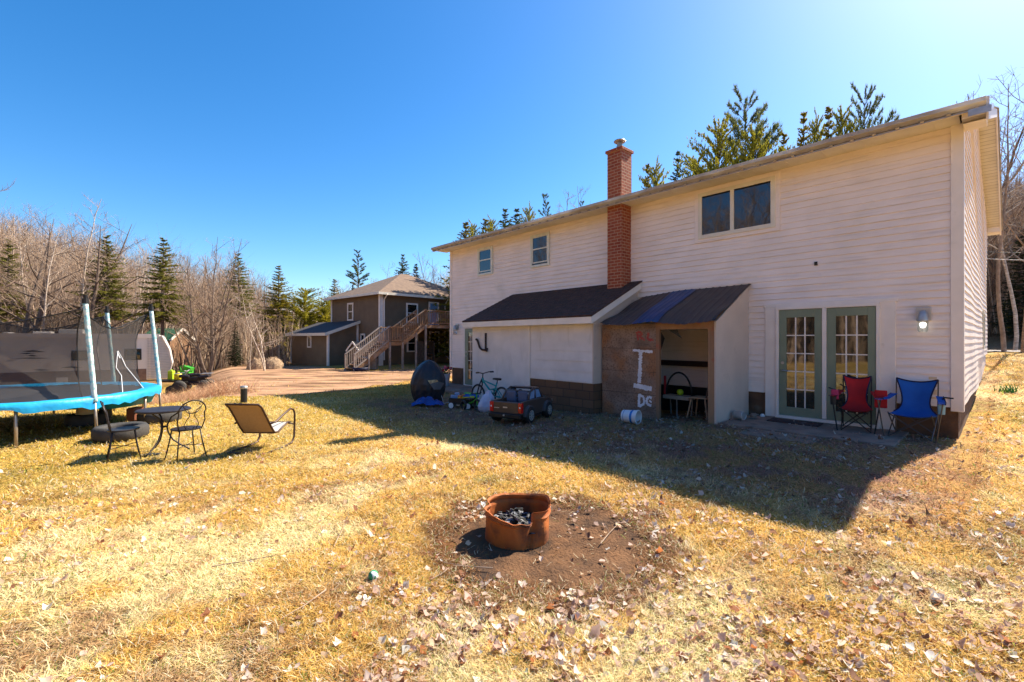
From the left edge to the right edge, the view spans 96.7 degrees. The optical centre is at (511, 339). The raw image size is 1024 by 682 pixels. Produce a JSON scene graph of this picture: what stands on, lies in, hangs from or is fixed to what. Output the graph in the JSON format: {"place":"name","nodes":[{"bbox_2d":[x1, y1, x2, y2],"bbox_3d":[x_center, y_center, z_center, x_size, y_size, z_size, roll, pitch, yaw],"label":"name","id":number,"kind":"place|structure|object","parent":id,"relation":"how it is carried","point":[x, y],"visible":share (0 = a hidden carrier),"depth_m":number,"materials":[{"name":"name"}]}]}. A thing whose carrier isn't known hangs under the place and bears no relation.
{"place":"outdoors","nodes":[
{"label":"outdoors","id":0,"kind":"place"},
{"bbox_2d":[188,366,451,399],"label":"driveway","id":1,"kind":"structure","parent":0,"point":[303,377],"depth_m":20.83,"materials":[{"name":"beige gravel"}]},
{"bbox_2d":[417,341,434,363],"bbox_3d":[-6.054,0.940,32.014,0.707,1.620,1.000,0,0,42],"label":"door","id":2,"kind":"structure","parent":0,"point":[421,352],"depth_m":31.84,"materials":[{"name":"black"}]},
{"bbox_2d":[0,331,1023,681],"bbox_3d":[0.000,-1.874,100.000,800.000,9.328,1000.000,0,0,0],"label":"ground","id":3,"kind":"structure","parent":0,"point":[994,353],"depth_m":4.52,"materials":[{"name":"yellow plant"}]},
{"bbox_2d":[0,179,37,292],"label":"bare tree","id":4,"kind":"object","parent":3,"relation":"on","point":[2,287],"visible":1,"depth_m":12.94,"materials":[{"name":"brown plant"}]},
{"bbox_2d":[0,239,51,321],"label":"spruce tree","id":5,"kind":"object","parent":3,"relation":"on","point":[4,260],"visible":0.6,"depth_m":32.95,"materials":[{"name":"green plant"}]},
{"bbox_2d":[1,224,50,316],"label":"bare tree","id":6,"kind":"object","parent":3,"relation":"on","point":[19,251],"visible":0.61,"depth_m":31.48,"materials":[{"name":"brown plant"}]},
{"bbox_2d":[1,236,65,321],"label":"bare tree","id":7,"kind":"object","parent":3,"relation":"on","point":[25,280],"visible":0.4,"depth_m":32.72,"materials":[{"name":"brown plant"}]},
{"bbox_2d":[15,221,71,315],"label":"birch tree","id":8,"kind":"object","parent":3,"relation":"on","point":[46,296],"visible":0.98,"depth_m":26.76,"materials":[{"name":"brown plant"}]},
{"bbox_2d":[0,237,92,313],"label":"bare tree","id":9,"kind":"object","parent":3,"relation":"on","point":[37,274],"visible":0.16,"depth_m":40.42,"materials":[{"name":"brown plant"}]},
{"bbox_2d":[4,251,89,318],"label":"bare tree","id":10,"kind":"object","parent":3,"relation":"on","point":[47,290],"visible":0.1,"depth_m":35.50,"materials":[{"name":"brown plant"}]},
{"bbox_2d":[6,218,94,313],"bbox_3d":[-40.146,-3.787,40.291,6.469,13.509,7.802,0,0,-33],"label":"bare tree","id":11,"kind":"object","parent":3,"relation":"on","point":[51,257],"visible":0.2,"depth_m":39.21,"materials":[{"name":"brown plant"}]},
{"bbox_2d":[0,205,134,319],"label":"bare tree","id":12,"kind":"object","parent":3,"relation":"on","point":[29,307],"visible":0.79,"depth_m":29.28,"materials":[{"name":"brown plant"}]},
{"bbox_2d":[50,193,110,313],"bbox_3d":[-28.081,-3.288,29.464,3.096,12.558,3.123,0,0,5],"label":"birch tree","id":13,"kind":"object","parent":3,"relation":"on","point":[82,284],"visible":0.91,"depth_m":29.64,"materials":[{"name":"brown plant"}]},
{"bbox_2d":[0,295,161,447],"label":"trampoline","id":14,"kind":"object","parent":3,"relation":"on","point":[71,359],"visible":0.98,"depth_m":8.33,"materials":[{"name":"fabric"}]},
{"bbox_2d":[50,222,116,312],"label":"bare tree","id":15,"kind":"object","parent":3,"relation":"on","point":[76,263],"visible":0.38,"depth_m":35.19,"materials":[{"name":"brown plant"}]},
{"bbox_2d":[64,411,106,426],"bbox_3d":[-8.883,1.671,9.496,0.667,0.240,0.667,0,0,0],"label":"discarded tyre ring","id":16,"kind":"object","parent":3,"relation":"on","point":[72,420],"visible":0.78,"depth_m":9.25,"materials":[{"name":"rubber"}]},
{"bbox_2d":[12,212,162,327],"bbox_3d":[-27.492,-2.999,30.079,7.106,12.106,8.035,0,0,-37],"label":"bare tree","id":17,"kind":"object","parent":3,"relation":"on","point":[93,307],"visible":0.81,"depth_m":29.69,"materials":[{"name":"brown plant"}]},
{"bbox_2d":[64,235,139,321],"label":"spruce tree","id":18,"kind":"object","parent":3,"relation":"on","point":[115,296],"visible":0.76,"depth_m":30.84,"materials":[{"name":"green plant"}]},
{"bbox_2d":[73,235,151,326],"bbox_3d":[-31.117,-2.500,34.652,6.344,10.984,5.260,0,0,8],"label":"bare tree","id":19,"kind":"object","parent":3,"relation":"on","point":[116,279],"visible":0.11,"depth_m":34.48,"materials":[{"name":"brown plant"}]},
{"bbox_2d":[2,374,233,411],"bbox_3d":[-16.951,2.097,16.047,15.880,1.361,10.679,0,0,0],"label":"dry brush","id":20,"kind":"object","parent":3,"relation":"on","point":[179,399],"visible":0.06,"depth_m":15.12,"materials":[{"name":"brown plant"}]},
{"bbox_2d":[91,421,149,442],"bbox_3d":[-7.050,1.667,8.209,0.808,0.240,0.808,0,0,0],"label":"discarded tyre ring","id":21,"kind":"object","parent":3,"relation":"on","point":[99,433],"visible":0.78,"depth_m":7.98,"materials":[{"name":"rubber"}]},
{"bbox_2d":[100,401,141,463],"bbox_3d":[-5.911,1.362,6.878,0.473,0.912,0.420,0,0,-42],"label":"bistro chair","id":22,"kind":"object","parent":3,"relation":"on","point":[123,429],"visible":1,"depth_m":6.86,"materials":[{"name":"metal"}]},
{"bbox_2d":[125,243,159,333],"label":"bare tree","id":23,"kind":"object","parent":3,"relation":"on","point":[142,328],"visible":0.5,"depth_m":32.43,"materials":[{"name":"brown plant"}]},
{"bbox_2d":[137,334,173,379],"bbox_3d":[-22.011,1.084,22.619,10.122,3.131,2.575,0,0,-35],"label":"camper trailer","id":24,"kind":"object","parent":3,"relation":"on","point":[146,362],"visible":0.26,"depth_m":23.49,"materials":[{"name":"white plastic"}]},
{"bbox_2d":[116,237,201,379],"bbox_3d":[-22.953,-1.867,30.073,3.909,9.679,4.136,0,0,31],"label":"spruce tree","id":25,"kind":"object","parent":3,"relation":"on","point":[162,270],"visible":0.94,"depth_m":29.85,"materials":[{"name":"green plant"}]},
{"bbox_2d":[136,412,181,424],"bbox_3d":[-7.672,1.677,9.916,0.788,0.240,0.788,0,0,0],"label":"discarded tyre ring","id":26,"kind":"object","parent":3,"relation":"on","point":[148,418],"visible":0.49,"depth_m":9.59,"materials":[{"name":"rubber"}]},
{"bbox_2d":[124,256,198,333],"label":"bare tree","id":27,"kind":"object","parent":3,"relation":"on","point":[165,293],"visible":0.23,"depth_m":36.72,"materials":[{"name":"brown plant"}]},
{"bbox_2d":[134,406,190,456],"bbox_3d":[-5.623,1.471,7.350,0.730,0.698,0.730,0,0,0],"label":"bistro table","id":28,"kind":"object","parent":3,"relation":"on","point":[160,410],"visible":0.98,"depth_m":7.28,"materials":[{"name":"metal"}]},
{"bbox_2d":[146,328,193,372],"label":"garden shed","id":29,"kind":"structure","parent":3,"relation":"on","point":[168,336],"depth_m":33.73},
{"bbox_2d":[144,256,223,373],"bbox_3d":[-22.331,-1.646,31.762,4.288,8.955,5.172,0,0,29],"label":"bare tree","id":30,"kind":"object","parent":3,"relation":"on","point":[195,362],"visible":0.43,"depth_m":32.00,"materials":[{"name":"brown plant"}]},
{"bbox_2d":[164,400,206,461],"bbox_3d":[-4.950,1.359,6.932,0.473,0.912,0.420,0,0,32],"label":"bistro chair","id":31,"kind":"object","parent":3,"relation":"on","point":[178,428],"visible":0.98,"depth_m":6.89,"materials":[{"name":"metal"}]},
{"bbox_2d":[175,256,199,373],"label":"bare tree","id":32,"kind":"object","parent":3,"relation":"on","point":[187,308],"visible":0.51,"depth_m":31.30,"materials":[{"name":"brown plant"}]},
{"bbox_2d":[171,370,213,392],"bbox_3d":[-15.009,1.962,21.500,1.540,1.042,1.080,0,0,-20],"label":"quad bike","id":33,"kind":"object","parent":3,"relation":"on","point":[193,379],"visible":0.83,"depth_m":21.24,"materials":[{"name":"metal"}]},
{"bbox_2d":[171,301,229,373],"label":"bare tree","id":34,"kind":"object","parent":3,"relation":"on","point":[196,355],"visible":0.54,"depth_m":31.23,"materials":[{"name":"brown plant"}]},
{"bbox_2d":[185,252,224,368],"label":"bare tree","id":35,"kind":"object","parent":3,"relation":"on","point":[206,304],"visible":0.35,"depth_m":33.94,"materials":[{"name":"brown plant"}]},
{"bbox_2d":[148,376,262,405],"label":"tall dry stalks","id":36,"kind":"object","parent":3,"relation":"on","point":[235,390],"visible":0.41,"depth_m":14.90,"materials":[{"name":"brown plant"}]},
{"bbox_2d":[160,236,253,374],"bbox_3d":[-18.115,-2.050,27.399,4.540,9.022,5.729,0,0,-26],"label":"bare tree","id":37,"kind":"object","parent":3,"relation":"on","point":[212,342],"visible":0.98,"depth_m":27.13,"materials":[{"name":"brown plant"}]},
{"bbox_2d":[177,264,242,370],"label":"bare tree","id":38,"kind":"object","parent":3,"relation":"on","point":[210,335],"visible":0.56,"depth_m":31.52,"materials":[{"name":"brown plant"}]},
{"bbox_2d":[144,310,304,373],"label":"undergrowth","id":39,"kind":"object","parent":3,"relation":"on","point":[245,351],"visible":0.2,"depth_m":33.31,"materials":[{"name":"brown plant"}]},
{"bbox_2d":[0,196,449,342],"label":"distant woods","id":40,"kind":"object","parent":3,"relation":"on","point":[124,261],"visible":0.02,"depth_m":58.89,"materials":[{"name":"brown plant"}]},
{"bbox_2d":[224,321,243,366],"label":"evergreen tree","id":41,"kind":"object","parent":3,"relation":"on","point":[234,357],"visible":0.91,"depth_m":30.94,"materials":[{"name":"green plant"}]},
{"bbox_2d":[215,253,262,323],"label":"spruce tree","id":42,"kind":"object","parent":3,"relation":"on","point":[239,287],"visible":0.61,"depth_m":41.89,"materials":[{"name":"green plant"}]},
{"bbox_2d":[244,356,265,369],"bbox_3d":[-15.518,1.463,27.792,1.470,0.946,1.496,0,0,0],"label":"brush mound","id":43,"kind":"object","parent":3,"relation":"on","point":[255,363],"visible":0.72,"depth_m":27.38,"materials":[{"name":"beige plant"}]},
{"bbox_2d":[227,287,283,370],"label":"birch tree","id":44,"kind":"object","parent":3,"relation":"on","point":[263,359],"visible":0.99,"depth_m":26.35,"materials":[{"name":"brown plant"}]},
{"bbox_2d":[224,403,295,454],"bbox_3d":[-4.120,1.395,7.463,0.664,0.815,0.963,0,0,4],"label":"sling chair","id":45,"kind":"object","parent":3,"relation":"on","point":[250,418],"visible":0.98,"depth_m":7.26,"materials":[{"name":"beige fabric"}]},
{"bbox_2d":[240,265,302,359],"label":"spruce tree","id":46,"kind":"object","parent":3,"relation":"on","point":[277,305],"visible":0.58,"depth_m":36.68,"materials":[{"name":"green plant"}]},
{"bbox_2d":[265,356,284,368],"bbox_3d":[-14.838,1.478,28.254,1.582,0.924,1.497,0,0,0],"label":"brush mound","id":47,"kind":"object","parent":3,"relation":"on","point":[273,362],"visible":0.86,"depth_m":27.90,"materials":[{"name":"beige plant"}]},
{"bbox_2d":[282,287,329,331],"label":"evergreen tree","id":48,"kind":"object","parent":3,"relation":"on","point":[305,316],"visible":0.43,"depth_m":38.61,"materials":[{"name":"green plant"}]},
{"bbox_2d":[303,297,330,323],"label":"evergreen tree","id":49,"kind":"object","parent":3,"relation":"on","point":[324,318],"visible":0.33,"depth_m":39.55,"materials":[{"name":"green plant"}]},
{"bbox_2d":[345,249,369,288],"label":"pine tree","id":50,"kind":"object","parent":3,"relation":"on","point":[352,274],"visible":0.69,"depth_m":51.87,"materials":[{"name":"green plant"}]},
{"bbox_2d":[285,274,449,365],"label":"brown house","id":51,"kind":"structure","parent":3,"relation":"on","point":[360,313],"depth_m":32.15,"materials":[{"name":"grey"}]},
{"bbox_2d":[347,303,353,320],"bbox_3d":[-11.750,-2.000,33.068,0.850,1.300,0.054,0,0,42],"label":"window","id":52,"kind":"structure","parent":51,"relation":"in","point":[350,306],"depth_m":33.07,"materials":[{"name":"white glass"}]},
{"bbox_2d":[406,303,417,322],"bbox_3d":[-7.061,-1.850,32.182,0.054,1.400,1.000,0,0,42],"label":"window","id":53,"kind":"structure","parent":51,"relation":"in","point":[410,307],"depth_m":32.10,"materials":[{"name":"white glass"}]},
{"bbox_2d":[344,309,449,370],"bbox_3d":[-6.977,0.043,30.006,3.100,3.969,9.133,0,0,42],"label":"outdoor stair","id":54,"kind":"object","parent":3,"relation":"on","point":[370,348],"visible":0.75,"depth_m":27.98,"materials":[{"name":"brown wood"}]},
{"bbox_2d":[410,360,445,404],"bbox_3d":[-2.346,1.198,12.758,0.987,1.240,0.886,0,0,-14],"label":"covered barbecue","id":55,"kind":"object","parent":3,"relation":"on","point":[428,378],"visible":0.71,"depth_m":12.52,"materials":[{"name":"black plastic"}]},
{"bbox_2d":[411,396,444,405],"bbox_3d":[-2.254,1.653,12.170,0.923,0.259,0.380,0,0,-6],"label":"blue tarp","id":56,"kind":"object","parent":3,"relation":"on","point":[428,400],"visible":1,"depth_m":12.05,"materials":[{"name":"blue plastic"}]},
{"bbox_2d":[413,253,449,286],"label":"bare tree","id":57,"kind":"object","parent":3,"relation":"on","point":[434,274],"visible":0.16,"depth_m":38.50,"materials":[{"name":"brown plant"}]},
{"bbox_2d":[424,222,472,359],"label":"spruce tree","id":58,"kind":"object","parent":3,"relation":"on","point":[445,344],"visible":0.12,"depth_m":33.27,"materials":[{"name":"green plant"}]},
{"bbox_2d":[445,383,471,394],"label":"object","id":59,"kind":"structure","parent":3,"relation":"on","point":[451,388],"depth_m":15.81,"materials":[{"name":"concrete"}]},
{"bbox_2d":[441,396,476,409],"bbox_3d":[-1.426,1.651,11.979,0.956,0.304,0.444,0,0,20],"label":"toy wagon","id":60,"kind":"object","parent":3,"relation":"on","point":[455,401],"visible":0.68,"depth_m":11.79,"materials":[{"name":"black plastic"}]},
{"bbox_2d":[436,218,492,354],"bbox_3d":[-1.797,-3.326,33.007,7.095,10.885,7.664,0,0,-3],"label":"spruce tree","id":61,"kind":"object","parent":3,"relation":"on","point":[484,228],"visible":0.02,"depth_m":32.84,"materials":[{"name":"green plant"}]},
{"bbox_2d":[460,392,481,410],"bbox_3d":[-0.987,1.570,11.528,0.335,0.470,0.706,0,0,-38],"label":"green tricycle","id":62,"kind":"object","parent":3,"relation":"on","point":[476,400],"visible":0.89,"depth_m":11.52,"materials":[{"name":"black plastic"}]},
{"bbox_2d":[478,390,493,411],"bbox_3d":[-0.619,1.516,11.173,0.452,0.520,0.313,0,0,0],"label":"plastic bag","id":63,"kind":"object","parent":3,"relation":"on","point":[485,400],"visible":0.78,"depth_m":11.06,"materials":[{"name":"white plastic"}]},
{"bbox_2d":[471,371,505,403],"bbox_3d":[-0.596,1.343,12.170,0.613,0.946,1.588,0,0,-42],"label":"kids bicycle","id":64,"kind":"object","parent":3,"relation":"on","point":[495,390],"visible":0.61,"depth_m":12.18,"materials":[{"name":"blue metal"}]},
{"bbox_2d":[0,404,1023,681],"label":"fallen leaves","id":65,"kind":"object","parent":3,"relation":"on","point":[596,634],"visible":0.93,"depth_m":2.67,"materials":[{"name":"beige plant"}]},
{"bbox_2d":[489,385,552,423],"bbox_3d":[0.220,1.373,9.850,0.912,0.712,1.600,0,0,30],"label":"ride on truck","id":66,"kind":"object","parent":3,"relation":"on","point":[524,406],"visible":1,"depth_m":9.52,"materials":[{"name":"black plastic"}]},
{"bbox_2d":[519,200,534,221],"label":"evergreen tree","id":67,"kind":"object","parent":3,"relation":"on","point":[528,214],"visible":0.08,"depth_m":36.93,"materials":[{"name":"green plant"}]},
{"bbox_2d":[448,503,651,602],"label":"fire pit soil","id":68,"kind":"structure","parent":3,"relation":"on","point":[521,567],"depth_m":3.42,"materials":[{"name":"brown soil"}]},
{"bbox_2d":[484,493,550,550],"bbox_3d":[0.046,1.463,3.721,0.539,0.312,0.549,0,0,0],"label":"burn barrel","id":69,"kind":"object","parent":68,"relation":"on","point":[517,521],"visible":0.99,"depth_m":3.59,"materials":[{"name":"brown metal"}]},
{"bbox_2d":[462,281,641,414],"bbox_3d":[0.901,0.280,12.612,2.090,3.541,4.870,0,0,-42],"label":"shingled lean to","id":70,"kind":"object","parent":3,"relation":"on","point":[556,356],"visible":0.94,"depth_m":11.54,"materials":[{"name":"white paint"}]},
{"bbox_2d":[621,410,641,424],"bbox_3d":[2.327,1.512,8.909,0.320,0.284,0.285,0,0,42],"label":"white bucket","id":71,"kind":"object","parent":3,"relation":"on","point":[632,416],"visible":0.98,"depth_m":8.86,"materials":[{"name":"plastic"}]},
{"bbox_2d":[638,155,669,188],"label":"evergreen tree","id":72,"kind":"object","parent":3,"relation":"on","point":[653,177],"visible":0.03,"depth_m":27.77,"materials":[{"name":"green plant"}]},
{"bbox_2d":[668,150,682,180],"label":"spruce tree","id":73,"kind":"object","parent":3,"relation":"on","point":[676,170],"visible":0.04,"depth_m":26.94,"materials":[{"name":"green plant"}]},
{"bbox_2d":[601,284,750,424],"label":"plywood shed","id":74,"kind":"structure","parent":3,"relation":"on","point":[632,362],"depth_m":9.62,"materials":[{"name":"brown wood"}]},
{"bbox_2d":[663,372,694,415],"bbox_3d":[3.655,1.190,10.021,0.320,0.961,0.680,0,0,-42],"label":"chair","id":75,"kind":"object","parent":3,"relation":"on","point":[675,396],"visible":0.88,"depth_m":9.95,"materials":[{"name":"black plastic"}]},
{"bbox_2d":[672,145,711,178],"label":"evergreen tree","id":76,"kind":"object","parent":3,"relation":"on","point":[685,157],"visible":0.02,"depth_m":25.88,"materials":[{"name":"green plant"}]},
{"bbox_2d":[686,387,707,419],"bbox_3d":[3.979,1.194,9.517,0.426,0.923,0.501,0,0,-42],"label":"wooden chair","id":77,"kind":"object","parent":3,"relation":"on","point":[704,398],"visible":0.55,"depth_m":9.53,"materials":[{"name":"brown wood"}]},
{"bbox_2d":[431,95,1002,438],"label":"white house","id":78,"kind":"structure","parent":3,"relation":"on","point":[848,254],"depth_m":8.93,"materials":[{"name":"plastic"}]},
{"bbox_2d":[465,329,471,384],"bbox_3d":[-1.477,0.645,16.684,0.101,2.070,0.860,0,0,-42],"label":"door","id":79,"kind":"structure","parent":78,"relation":"in","point":[468,332],"depth_m":16.87,"materials":[{"name":"white paint"}]},
{"bbox_2d":[477,246,492,275],"bbox_3d":[-0.949,-2.770,16.155,0.061,0.980,0.830,0,0,-42],"label":"window","id":80,"kind":"structure","parent":78,"relation":"in","point":[484,255],"depth_m":16.13,"materials":[{"name":"glass"}]},
{"bbox_2d":[530,231,549,267],"bbox_3d":[0.870,-2.770,14.150,0.061,1.020,0.820,0,0,-42],"label":"window","id":81,"kind":"structure","parent":78,"relation":"in","point":[539,243],"depth_m":14.13,"materials":[{"name":"plastic"}]},
{"bbox_2d":[695,171,779,243],"bbox_3d":[4.806,-2.800,9.825,0.059,1.200,1.760,0,0,-42],"label":"window","id":82,"kind":"structure","parent":78,"relation":"in","point":[749,206],"depth_m":9.75,"materials":[{"name":"white plastic"}]},
{"bbox_2d":[779,308,821,418],"bbox_3d":[5.612,0.463,8.882,0.101,2.095,0.730,0,0,-42],"label":"door","id":83,"kind":"structure","parent":78,"relation":"in","point":[800,330],"depth_m":8.88,"materials":[{"name":"green paint"}]},
{"bbox_2d":[827,306,875,424],"bbox_3d":[6.179,0.463,8.302,0.038,2.095,0.730,0,0,-42],"label":"door","id":84,"kind":"structure","parent":78,"relation":"in","point":[851,331],"depth_m":8.30,"materials":[{"name":"green paint"}]},
{"bbox_2d":[916,307,930,331],"bbox_3d":[6.790,-0.325,7.519,0.180,0.410,0.190,0,0,-42],"label":"wall lantern","id":85,"kind":"object","parent":78,"relation":"attached to","point":[923,316],"depth_m":7.49,"materials":[{"name":"metal"}]},
{"bbox_2d":[678,113,757,176],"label":"evergreen tree","id":86,"kind":"object","parent":3,"relation":"on","point":[721,144],"visible":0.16,"depth_m":22.73,"materials":[{"name":"green plant"}]},
{"bbox_2d":[720,84,792,164],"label":"pine tree","id":87,"kind":"object","parent":3,"relation":"on","point":[758,128],"visible":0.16,"depth_m":24.66,"materials":[{"name":"green plant"}]},
{"bbox_2d":[723,123,791,163],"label":"evergreen tree","id":88,"kind":"object","parent":3,"relation":"on","point":[761,152],"visible":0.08,"depth_m":22.29,"materials":[{"name":"green plant"}]},
{"bbox_2d":[792,111,815,147],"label":"spruce tree","id":89,"kind":"object","parent":3,"relation":"on","point":[802,139],"visible":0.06,"depth_m":21.93,"materials":[{"name":"green plant"}]},
{"bbox_2d":[797,107,829,146],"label":"evergreen tree","id":90,"kind":"object","parent":3,"relation":"on","point":[814,131],"visible":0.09,"depth_m":23.91,"materials":[{"name":"green plant"}]},
{"bbox_2d":[720,414,908,447],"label":"patio slab","id":91,"kind":"structure","parent":3,"relation":"on","point":[825,431],"depth_m":7.72,"materials":[{"name":"concrete"}]},
{"bbox_2d":[767,418,822,426],"bbox_3d":[5.305,1.554,8.548,0.400,0.020,0.840,0,0,-45],"label":"doormat","id":92,"kind":"object","parent":91,"relation":"on","point":[805,423],"visible":1,"depth_m":8.48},
{"bbox_2d":[828,375,886,433],"bbox_3d":[5.980,1.105,7.897,0.821,0.932,0.702,0,0,39],"label":"camp chair","id":93,"kind":"object","parent":91,"relation":"on","point":[857,392],"visible":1,"depth_m":8.02,"materials":[{"name":"red fabric"}]},
{"bbox_2d":[874,377,953,442],"bbox_3d":[6.453,1.105,7.300,0.702,0.933,0.898,0,0,-39],"label":"camp chair","id":94,"kind":"object","parent":91,"relation":"on","point":[916,396],"visible":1,"depth_m":7.42,"materials":[{"name":"blue fabric"}]},
{"bbox_2d":[820,106,839,139],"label":"spruce tree","id":95,"kind":"object","parent":3,"relation":"on","point":[828,116],"visible":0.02,"depth_m":21.94,"materials":[{"name":"green plant"}]},
{"bbox_2d":[816,103,865,140],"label":"evergreen tree","id":96,"kind":"object","parent":3,"relation":"on","point":[841,125],"visible":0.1,"depth_m":22.86,"materials":[{"name":"green plant"}]},
{"bbox_2d":[843,82,899,131],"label":"pine tree","id":97,"kind":"object","parent":3,"relation":"on","point":[872,110],"visible":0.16,"depth_m":23.74,"materials":[{"name":"green plant"}]},
{"bbox_2d":[956,92,1023,213],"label":"bare tree","id":98,"kind":"object","parent":3,"relation":"on","point":[1015,174],"visible":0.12,"depth_m":19.87,"materials":[{"name":"brown plant"}]},
{"bbox_2d":[966,67,1023,259],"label":"bare tree","id":99,"kind":"object","parent":3,"relation":"on","point":[1021,230],"visible":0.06,"depth_m":23.22,"materials":[{"name":"brown plant"}]},
{"bbox_2d":[978,79,1023,351],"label":"bare tree","id":100,"kind":"object","parent":3,"relation":"on","point":[1001,323],"visible":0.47,"depth_m":19.84,"materials":[{"name":"brown plant"}]},
{"bbox_2d":[986,158,1023,336],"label":"roadside scrub","id":101,"kind":"object","parent":3,"relation":"on","point":[990,292],"visible":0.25,"depth_m":29.18,"materials":[{"name":"brown plant"}]},
{"bbox_2d":[987,226,1023,339],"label":"evergreen tree","id":102,"kind":"object","parent":3,"relation":"on","point":[1018,287],"visible":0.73,"depth_m":27.01,"materials":[{"name":"green plant"}]},
{"bbox_2d":[987,115,1023,349],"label":"bare tree","id":103,"kind":"object","parent":3,"relation":"on","point":[1016,327],"visible":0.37,"depth_m":21.89,"materials":[{"name":"brown wood"}]},
{"bbox_2d":[987,182,1023,290],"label":"bare tree","id":104,"kind":"object","parent":3,"relation":"on","point":[1010,243],"visible":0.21,"depth_m":27.97,"materials":[{"name":"brown plant"}]},
{"bbox_2d":[988,126,1023,352],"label":"bare tree","id":105,"kind":"object","parent":3,"relation":"on","point":[1022,337],"visible":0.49,"depth_m":18.73,"materials":[{"name":"brown plant"}]},
{"bbox_2d":[0,0,1023,316],"label":"sky","id":106,"kind":"structure","parent":0,"point":[310,133],"materials":[{"name":"blue"}]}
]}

